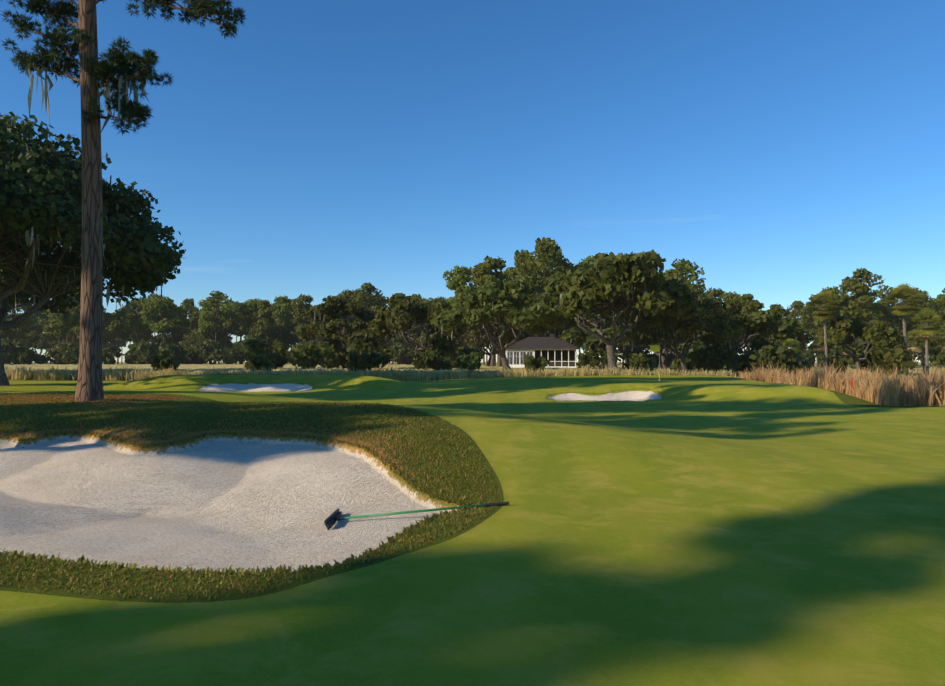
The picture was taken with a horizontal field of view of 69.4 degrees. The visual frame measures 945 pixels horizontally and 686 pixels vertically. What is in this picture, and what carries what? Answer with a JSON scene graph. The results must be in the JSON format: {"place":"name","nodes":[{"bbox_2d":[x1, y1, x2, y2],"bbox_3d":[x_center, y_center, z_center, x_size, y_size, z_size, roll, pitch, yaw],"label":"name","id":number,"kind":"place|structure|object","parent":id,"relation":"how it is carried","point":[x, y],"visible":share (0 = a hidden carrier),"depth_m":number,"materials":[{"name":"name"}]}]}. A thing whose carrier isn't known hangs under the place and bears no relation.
{"place":"outdoors","nodes":[
{"label":"outdoors","id":0,"kind":"place"},
{"bbox_2d":[1,314,30,339],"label":"pine tree","id":1,"kind":"object","parent":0,"point":[10,333],"visible":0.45,"depth_m":295.04,"materials":[{"name":"green plant"}]},
{"bbox_2d":[0,362,944,685],"bbox_3d":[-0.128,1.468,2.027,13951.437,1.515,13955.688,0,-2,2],"label":"terrain","id":2,"kind":"structure","parent":0,"point":[704,530],"depth_m":6.60,"materials":[{"name":"green plant"}]},
{"bbox_2d":[0,302,36,343],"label":"pine tree","id":3,"kind":"object","parent":2,"relation":"on","point":[26,323],"visible":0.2,"depth_m":289.57,"materials":[{"name":"green plant"}]},
{"bbox_2d":[10,351,33,364],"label":"bush","id":4,"kind":"object","parent":2,"relation":"on","point":[24,358],"visible":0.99,"depth_m":230.78,"materials":[{"name":"green plant"}]},
{"bbox_2d":[6,305,48,342],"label":"pine tree","id":5,"kind":"object","parent":2,"relation":"on","point":[43,318],"visible":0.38,"depth_m":326.35,"materials":[{"name":"green plant"}]},
{"bbox_2d":[14,318,40,340],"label":"pine tree","id":6,"kind":"object","parent":2,"relation":"on","point":[35,329],"visible":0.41,"depth_m":313.52,"materials":[{"name":"green plant"}]},
{"bbox_2d":[0,245,80,319],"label":"oak tree","id":7,"kind":"object","parent":2,"relation":"on","point":[51,305],"visible":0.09,"depth_m":67.76,"materials":[{"name":"green plant"}]},
{"bbox_2d":[42,309,70,347],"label":"pine tree","id":8,"kind":"object","parent":2,"relation":"on","point":[58,332],"visible":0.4,"depth_m":243.32,"materials":[{"name":"green plant"}]},
{"bbox_2d":[49,300,78,342],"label":"pine tree","id":9,"kind":"object","parent":2,"relation":"on","point":[61,320],"visible":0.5,"depth_m":242.16,"materials":[{"name":"green plant"}]},
{"bbox_2d":[55,341,78,364],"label":"bush","id":10,"kind":"object","parent":2,"relation":"on","point":[70,346],"visible":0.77,"depth_m":233.03,"materials":[{"name":"green plant"}]},
{"bbox_2d":[66,287,106,326],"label":"pine tree","id":11,"kind":"object","parent":2,"relation":"on","point":[75,313],"visible":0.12,"depth_m":243.10,"materials":[{"name":"green plant"}]},
{"bbox_2d":[0,111,185,385],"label":"oak tree","id":12,"kind":"object","parent":2,"relation":"on","point":[40,196],"visible":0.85,"depth_m":43.94,"materials":[{"name":"green plant"}]},
{"bbox_2d":[105,308,133,363],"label":"pine tree","id":13,"kind":"object","parent":2,"relation":"on","point":[121,331],"visible":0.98,"depth_m":249.43,"materials":[{"name":"green plant"}]},
{"bbox_2d":[1,0,245,401],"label":"pine tree","id":14,"kind":"object","parent":2,"relation":"on","point":[92,73],"visible":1,"depth_m":19.32,"materials":[{"name":"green plant"}]},
{"bbox_2d":[121,299,161,340],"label":"pine tree","id":15,"kind":"object","parent":2,"relation":"on","point":[137,324],"visible":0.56,"depth_m":259.75,"materials":[{"name":"green plant"}]},
{"bbox_2d":[133,340,155,363],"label":"bush","id":16,"kind":"object","parent":2,"relation":"on","point":[143,346],"visible":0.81,"depth_m":233.51,"materials":[{"name":"green plant"}]},
{"bbox_2d":[140,294,176,341],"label":"pine tree","id":17,"kind":"object","parent":2,"relation":"on","point":[165,312],"visible":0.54,"depth_m":252.30,"materials":[{"name":"green plant"}]},
{"bbox_2d":[139,296,188,340],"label":"pine tree","id":18,"kind":"object","parent":2,"relation":"on","point":[151,306],"visible":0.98,"depth_m":249.30,"materials":[{"name":"green plant"}]},
{"bbox_2d":[151,341,177,360],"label":"bush","id":19,"kind":"object","parent":2,"relation":"on","point":[163,349],"visible":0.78,"depth_m":234.76,"materials":[{"name":"green plant"}]},
{"bbox_2d":[151,353,179,370],"bbox_3d":[-28.077,1.730,62.434,2.298,1.671,2.180,-1,-2,32],"label":"bush","id":20,"kind":"object","parent":2,"relation":"on","point":[161,362],"visible":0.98,"depth_m":62.02,"materials":[{"name":"green plant"}]},
{"bbox_2d":[159,303,190,342],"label":"pine tree","id":21,"kind":"object","parent":2,"relation":"on","point":[175,330],"visible":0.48,"depth_m":259.43,"materials":[{"name":"green plant"}]},
{"bbox_2d":[176,346,197,363],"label":"bush","id":22,"kind":"object","parent":2,"relation":"on","point":[186,352],"visible":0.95,"depth_m":238.19,"materials":[{"name":"green plant"}]},
{"bbox_2d":[180,298,200,330],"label":"pine tree","id":23,"kind":"object","parent":2,"relation":"on","point":[188,305],"visible":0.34,"depth_m":324.71,"materials":[{"name":"green plant"}]},
{"bbox_2d":[179,324,233,363],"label":"oak tree","id":24,"kind":"object","parent":2,"relation":"on","point":[192,336],"visible":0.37,"depth_m":298.34,"materials":[{"name":"green plant"}]},
{"bbox_2d":[194,340,223,364],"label":"bush","id":25,"kind":"object","parent":2,"relation":"on","point":[206,346],"visible":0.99,"depth_m":239.22,"materials":[{"name":"green plant"}]},
{"bbox_2d":[197,308,223,339],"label":"pine tree","id":26,"kind":"object","parent":2,"relation":"on","point":[203,331],"visible":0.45,"depth_m":253.87,"materials":[{"name":"green plant"}]},
{"bbox_2d":[198,290,233,363],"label":"pine tree","id":27,"kind":"object","parent":2,"relation":"on","point":[207,319],"visible":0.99,"depth_m":250.12,"materials":[{"name":"green plant"}]},
{"bbox_2d":[210,306,230,363],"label":"pine tree","id":28,"kind":"object","parent":2,"relation":"on","point":[224,335],"visible":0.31,"depth_m":265.88,"materials":[{"name":"green plant"}]},
{"bbox_2d":[222,351,238,363],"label":"bush","id":29,"kind":"object","parent":2,"relation":"on","point":[230,358],"visible":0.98,"depth_m":240.17,"materials":[{"name":"green plant"}]},
{"bbox_2d":[232,298,273,331],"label":"pine tree","id":30,"kind":"object","parent":2,"relation":"on","point":[249,306],"visible":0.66,"depth_m":256.06,"materials":[{"name":"green plant"}]},
{"bbox_2d":[233,326,285,347],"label":"oak tree","id":31,"kind":"object","parent":2,"relation":"on","point":[263,334],"visible":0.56,"depth_m":250.59,"materials":[{"name":"green plant"}]},
{"bbox_2d":[244,352,275,370],"bbox_3d":[-19.512,1.746,62.625,2.463,1.888,2.596,2,-2,-44],"label":"bush","id":32,"kind":"object","parent":2,"relation":"on","point":[254,362],"visible":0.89,"depth_m":62.27,"materials":[{"name":"green plant"}]},
{"bbox_2d":[239,334,283,363],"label":"bush","id":33,"kind":"object","parent":2,"relation":"on","point":[257,346],"visible":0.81,"depth_m":81.35,"materials":[{"name":"green plant"}]},
{"bbox_2d":[250,300,279,337],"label":"pine tree","id":34,"kind":"object","parent":2,"relation":"on","point":[264,307],"visible":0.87,"depth_m":251.49,"materials":[{"name":"green plant"}]},
{"bbox_2d":[253,327,297,347],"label":"oak tree","id":35,"kind":"object","parent":2,"relation":"on","point":[287,339],"visible":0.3,"depth_m":263.36,"materials":[{"name":"green plant"}]},
{"bbox_2d":[263,341,290,364],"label":"bush","id":36,"kind":"object","parent":2,"relation":"on","point":[280,347],"visible":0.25,"depth_m":89.79,"materials":[{"name":"green plant"}]},
{"bbox_2d":[269,295,293,340],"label":"pine tree","id":37,"kind":"object","parent":2,"relation":"on","point":[284,307],"visible":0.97,"depth_m":251.15,"materials":[{"name":"green plant"}]},
{"bbox_2d":[290,293,318,341],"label":"pine tree","id":38,"kind":"object","parent":2,"relation":"on","point":[300,307],"visible":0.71,"depth_m":250.25,"materials":[{"name":"green plant"}]},
{"bbox_2d":[288,341,336,368],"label":"bush","id":39,"kind":"object","parent":2,"relation":"on","point":[302,351],"visible":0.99,"depth_m":82.36,"materials":[{"name":"green plant"}]},
{"bbox_2d":[0,382,663,599],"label":"rough grass","id":40,"kind":"structure","parent":2,"relation":"on","point":[199,404],"depth_m":11.30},
{"bbox_2d":[325,352,346,368],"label":"bush","id":41,"kind":"object","parent":2,"relation":"on","point":[341,361],"visible":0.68,"depth_m":86.84,"materials":[{"name":"green plant"}]},
{"bbox_2d":[324,336,347,367],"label":"bush","id":42,"kind":"object","parent":2,"relation":"on","point":[336,340],"visible":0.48,"depth_m":92.03,"materials":[{"name":"green plant"}]},
{"bbox_2d":[290,295,397,354],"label":"oak tree","id":43,"kind":"object","parent":2,"relation":"on","point":[330,310],"visible":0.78,"depth_m":90.69,"materials":[{"name":"green plant"}]},
{"bbox_2d":[344,350,373,371],"bbox_3d":[-10.550,1.690,63.371,2.826,2.167,2.978,0,-2,-7],"label":"bush","id":44,"kind":"object","parent":2,"relation":"on","point":[361,360],"visible":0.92,"depth_m":62.54,"materials":[{"name":"green plant"}]},
{"bbox_2d":[351,282,388,320],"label":"pine tree","id":45,"kind":"object","parent":2,"relation":"on","point":[360,294],"visible":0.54,"depth_m":247.62,"materials":[{"name":"green plant"}]},
{"bbox_2d":[346,329,396,360],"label":"bush","id":46,"kind":"object","parent":2,"relation":"on","point":[364,338],"visible":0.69,"depth_m":80.79,"materials":[{"name":"green plant"}]},
{"bbox_2d":[366,350,390,367],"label":"bush","id":47,"kind":"object","parent":2,"relation":"on","point":[378,359],"visible":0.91,"depth_m":63.26,"materials":[{"name":"green plant"}]},
{"bbox_2d":[388,342,410,364],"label":"bush","id":48,"kind":"object","parent":2,"relation":"on","point":[400,349],"visible":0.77,"depth_m":232.67,"materials":[{"name":"green plant"}]},
{"bbox_2d":[387,322,424,347],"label":"oak tree","id":49,"kind":"object","parent":2,"relation":"on","point":[399,337],"visible":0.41,"depth_m":244.91,"materials":[{"name":"green plant"}]},
{"bbox_2d":[324,501,508,529],"bbox_3d":[-0.589,1.905,7.667,2.010,0.142,0.620,-6,-2,2],"label":"rake","id":50,"kind":"object","parent":2,"relation":"on","point":[332,519],"visible":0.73,"depth_m":7.66,"materials":[{"name":"green"}]},
{"bbox_2d":[368,293,466,368],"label":"oak tree","id":51,"kind":"object","parent":2,"relation":"on","point":[401,313],"visible":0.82,"depth_m":82.53,"materials":[{"name":"green plant"}]},
{"bbox_2d":[411,349,441,369],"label":"bush","id":52,"kind":"object","parent":2,"relation":"on","point":[427,359],"visible":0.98,"depth_m":66.28,"materials":[{"name":"green plant"}]},
{"bbox_2d":[420,333,462,364],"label":"bush","id":53,"kind":"object","parent":2,"relation":"on","point":[450,345],"visible":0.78,"depth_m":84.47,"materials":[{"name":"green plant"}]},
{"bbox_2d":[443,265,474,347],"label":"pine tree","id":54,"kind":"object","parent":2,"relation":"on","point":[458,276],"visible":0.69,"depth_m":141.29,"materials":[{"name":"green plant"}]},
{"bbox_2d":[5,364,924,381],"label":"marsh grass","id":55,"kind":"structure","parent":2,"relation":"on","point":[400,375],"depth_m":60.78,"materials":[{"name":"beige plant"}]},
{"bbox_2d":[436,306,501,349],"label":"oak tree","id":56,"kind":"object","parent":2,"relation":"on","point":[491,328],"visible":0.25,"depth_m":111.95,"materials":[{"name":"green plant"}]},
{"bbox_2d":[455,351,482,371],"bbox_3d":[-0.138,1.681,62.697,2.504,1.919,2.638,-1,-2,37],"label":"bush","id":57,"kind":"object","parent":2,"relation":"on","point":[472,361],"visible":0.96,"depth_m":62.19,"materials":[{"name":"green plant"}]},
{"bbox_2d":[471,255,509,365],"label":"pine tree","id":58,"kind":"object","parent":2,"relation":"on","point":[488,266],"visible":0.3,"depth_m":130.78,"materials":[{"name":"green plant"}]},
{"bbox_2d":[467,327,514,366],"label":"oak tree","id":59,"kind":"object","parent":2,"relation":"on","point":[480,333],"visible":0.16,"depth_m":122.11,"materials":[{"name":"green plant"}]},
{"bbox_2d":[462,329,533,366],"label":"oak tree","id":60,"kind":"object","parent":2,"relation":"on","point":[510,339],"visible":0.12,"depth_m":123.73,"materials":[{"name":"green plant"}]},
{"bbox_2d":[433,277,567,369],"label":"oak tree","id":61,"kind":"object","parent":2,"relation":"on","point":[496,302],"visible":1,"depth_m":74.80,"materials":[{"name":"green plant"}]},
{"bbox_2d":[503,249,542,279],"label":"pine tree","id":62,"kind":"object","parent":2,"relation":"on","point":[510,273],"visible":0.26,"depth_m":158.26,"materials":[{"name":"green plant"}]},
{"bbox_2d":[515,272,550,298],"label":"pine tree","id":63,"kind":"object","parent":2,"relation":"on","point":[539,281],"visible":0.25,"depth_m":138.07,"materials":[{"name":"green plant"}]},
{"bbox_2d":[523,354,549,371],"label":"bush","id":64,"kind":"object","parent":2,"relation":"on","point":[532,363],"visible":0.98,"depth_m":62.92,"materials":[{"name":"green plant"}]},
{"bbox_2d":[497,297,576,345],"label":"oak tree","id":65,"kind":"object","parent":2,"relation":"on","point":[507,334],"visible":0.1,"depth_m":117.42,"materials":[{"name":"green plant"}]},
{"bbox_2d":[496,291,582,341],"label":"oak tree","id":66,"kind":"object","parent":2,"relation":"on","point":[555,303],"visible":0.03,"depth_m":128.21,"materials":[{"name":"green plant"}]},
{"bbox_2d":[506,334,579,367],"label":"house","id":67,"kind":"structure","parent":2,"relation":"on","point":[559,353],"depth_m":101.42,"materials":[{"name":"white"}]},
{"bbox_2d":[512,237,576,293],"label":"pine tree","id":68,"kind":"object","parent":2,"relation":"on","point":[542,260],"visible":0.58,"depth_m":150.63,"materials":[{"name":"green plant"}]},
{"bbox_2d":[576,350,601,370],"bbox_3d":[10.771,1.664,63.031,2.433,1.952,2.545,0,-2,13],"label":"bush","id":69,"kind":"object","parent":2,"relation":"on","point":[591,360],"visible":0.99,"depth_m":62.49,"materials":[{"name":"green plant"}]},
{"bbox_2d":[561,310,641,369],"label":"oak tree","id":70,"kind":"object","parent":2,"relation":"on","point":[571,339],"visible":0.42,"depth_m":111.07,"materials":[{"name":"green plant"}]},
{"bbox_2d":[582,335,625,368],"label":"bush","id":71,"kind":"object","parent":2,"relation":"on","point":[598,346],"visible":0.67,"depth_m":91.79,"materials":[{"name":"green plant"}]},
{"bbox_2d":[525,250,698,369],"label":"oak tree","id":72,"kind":"object","parent":2,"relation":"on","point":[630,286],"visible":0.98,"depth_m":68.44,"materials":[{"name":"green plant"}]},
{"bbox_2d":[628,352,656,372],"bbox_3d":[15.661,1.879,63.733,2.638,2.022,2.780,-1,-2,42],"label":"bush","id":73,"kind":"object","parent":2,"relation":"on","point":[641,362],"visible":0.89,"depth_m":63.22,"materials":[{"name":"green plant"}]},
{"bbox_2d":[623,308,701,369],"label":"oak tree","id":74,"kind":"object","parent":2,"relation":"on","point":[663,354],"visible":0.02,"depth_m":127.31,"materials":[{"name":"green plant"}]},
{"bbox_2d":[625,286,745,372],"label":"oak tree","id":75,"kind":"object","parent":2,"relation":"on","point":[646,332],"visible":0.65,"depth_m":77.12,"materials":[{"name":"green plant"}]},
{"bbox_2d":[664,258,706,296],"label":"pine tree","id":76,"kind":"object","parent":2,"relation":"on","point":[684,267],"visible":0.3,"depth_m":171.23,"materials":[{"name":"green plant"}]},
{"bbox_2d":[687,347,729,374],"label":"bush","id":77,"kind":"object","parent":2,"relation":"on","point":[694,357],"visible":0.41,"depth_m":82.26,"materials":[{"name":"green plant"}]},
{"bbox_2d":[698,341,743,372],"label":"bush","id":78,"kind":"object","parent":2,"relation":"on","point":[719,355],"visible":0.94,"depth_m":78.77,"materials":[{"name":"green plant"}]},
{"bbox_2d":[719,291,741,307],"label":"pine tree","id":79,"kind":"object","parent":2,"relation":"on","point":[731,296],"visible":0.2,"depth_m":214.90,"materials":[{"name":"green plant"}]},
{"bbox_2d":[698,297,782,375],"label":"oak tree","id":80,"kind":"object","parent":2,"relation":"on","point":[753,319],"visible":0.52,"depth_m":84.00,"materials":[{"name":"green plant"}]},
{"bbox_2d":[736,293,764,311],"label":"pine tree","id":81,"kind":"object","parent":2,"relation":"on","point":[745,298],"visible":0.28,"depth_m":211.06,"materials":[{"name":"green plant"}]},
{"bbox_2d":[710,309,799,354],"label":"oak tree","id":82,"kind":"object","parent":2,"relation":"on","point":[785,331],"visible":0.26,"depth_m":95.34,"materials":[{"name":"green plant"}]},
{"bbox_2d":[743,351,774,375],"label":"bush","id":83,"kind":"object","parent":2,"relation":"on","point":[747,360],"visible":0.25,"depth_m":79.17,"materials":[{"name":"green plant"}]},
{"bbox_2d":[749,335,778,351],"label":"bush","id":84,"kind":"object","parent":2,"relation":"on","point":[758,344],"visible":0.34,"depth_m":83.38,"materials":[{"name":"green plant"}]},
{"bbox_2d":[749,343,804,374],"bbox_3d":[26.792,1.935,60.497,4.419,3.936,4.375,0,-2,8],"label":"bush","id":85,"kind":"object","parent":2,"relation":"on","point":[772,355],"visible":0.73,"depth_m":59.34,"materials":[{"name":"green plant"}]},
{"bbox_2d":[742,318,813,347],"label":"oak tree","id":86,"kind":"object","parent":2,"relation":"on","point":[804,336],"visible":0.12,"depth_m":118.80,"materials":[{"name":"green plant"}]},
{"bbox_2d":[782,301,804,325],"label":"pine tree","id":87,"kind":"object","parent":2,"relation":"on","point":[795,306],"visible":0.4,"depth_m":292.64,"materials":[{"name":"green plant"}]},
{"bbox_2d":[785,354,815,373],"bbox_3d":[29.212,2.074,61.918,3.347,2.685,3.501,-1,-2,33],"label":"bush","id":88,"kind":"object","parent":2,"relation":"on","point":[807,364],"visible":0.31,"depth_m":61.27,"materials":[{"name":"green plant"}]},
{"bbox_2d":[796,303,820,335],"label":"pine tree","id":89,"kind":"object","parent":2,"relation":"on","point":[805,314],"visible":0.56,"depth_m":246.47,"materials":[{"name":"green plant"}]},
{"bbox_2d":[805,289,841,374],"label":"palm tree","id":90,"kind":"object","parent":2,"relation":"on","point":[827,302],"visible":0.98,"depth_m":88.27,"materials":[{"name":"green plant"}]},
{"bbox_2d":[813,286,848,328],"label":"pine tree","id":91,"kind":"object","parent":2,"relation":"on","point":[839,294],"visible":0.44,"depth_m":198.16,"materials":[{"name":"green plant"}]},
{"bbox_2d":[813,341,848,360],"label":"bush","id":92,"kind":"object","parent":2,"relation":"on","point":[832,352],"visible":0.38,"depth_m":186.63,"materials":[{"name":"green plant"}]},
{"bbox_2d":[820,357,847,372],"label":"bush","id":93,"kind":"object","parent":2,"relation":"on","point":[841,362],"visible":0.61,"depth_m":89.23,"materials":[{"name":"green plant"}]},
{"bbox_2d":[738,357,944,405],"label":"tall grass","id":94,"kind":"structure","parent":2,"relation":"on","point":[926,390],"depth_m":29.19,"materials":[{"name":"beige plant"}]},
{"bbox_2d":[815,316,903,373],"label":"oak tree","id":95,"kind":"object","parent":2,"relation":"on","point":[842,331],"visible":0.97,"depth_m":87.11,"materials":[{"name":"green plant"}]},
{"bbox_2d":[847,339,878,368],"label":"bush","id":96,"kind":"object","parent":2,"relation":"on","point":[869,358],"visible":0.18,"depth_m":90.30,"materials":[{"name":"green plant"}]},
{"bbox_2d":[843,285,885,320],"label":"pine tree","id":97,"kind":"object","parent":2,"relation":"on","point":[875,307],"visible":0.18,"depth_m":205.79,"materials":[{"name":"green plant"}]},
{"bbox_2d":[839,267,894,320],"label":"pine tree","id":98,"kind":"object","parent":2,"relation":"on","point":[855,306],"visible":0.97,"depth_m":196.79,"materials":[{"name":"green plant"}]},
{"bbox_2d":[867,344,918,375],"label":"bush","id":99,"kind":"object","parent":2,"relation":"on","point":[888,357],"visible":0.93,"depth_m":78.04,"materials":[{"name":"green plant"}]},
{"bbox_2d":[881,282,924,374],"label":"palm tree","id":100,"kind":"object","parent":2,"relation":"on","point":[905,292],"visible":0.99,"depth_m":87.87,"materials":[{"name":"green plant"}]},
{"bbox_2d":[877,290,935,330],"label":"pine tree","id":101,"kind":"object","parent":2,"relation":"on","point":[910,322],"visible":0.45,"depth_m":206.66,"materials":[{"name":"green plant"}]},
{"bbox_2d":[907,335,923,370],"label":"palm tree","id":102,"kind":"object","parent":2,"relation":"on","point":[912,346],"visible":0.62,"depth_m":133.63,"materials":[{"name":"green plant"}]},
{"bbox_2d":[906,308,942,375],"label":"palm tree","id":103,"kind":"object","parent":2,"relation":"on","point":[926,331],"visible":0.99,"depth_m":80.31,"materials":[{"name":"green plant"}]},
{"bbox_2d":[915,307,944,348],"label":"oak tree","id":104,"kind":"object","parent":2,"relation":"on","point":[940,312],"visible":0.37,"depth_m":121.51,"materials":[{"name":"green plant"}]},
{"bbox_2d":[928,345,944,365],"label":"bush","id":105,"kind":"object","parent":2,"relation":"on","point":[939,357],"visible":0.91,"depth_m":134.60,"materials":[{"name":"green plant"}]},
{"bbox_2d":[0,0,944,361],"label":"sky","id":106,"kind":"structure","parent":0,"point":[783,149],"materials":[{"name":"blue"}]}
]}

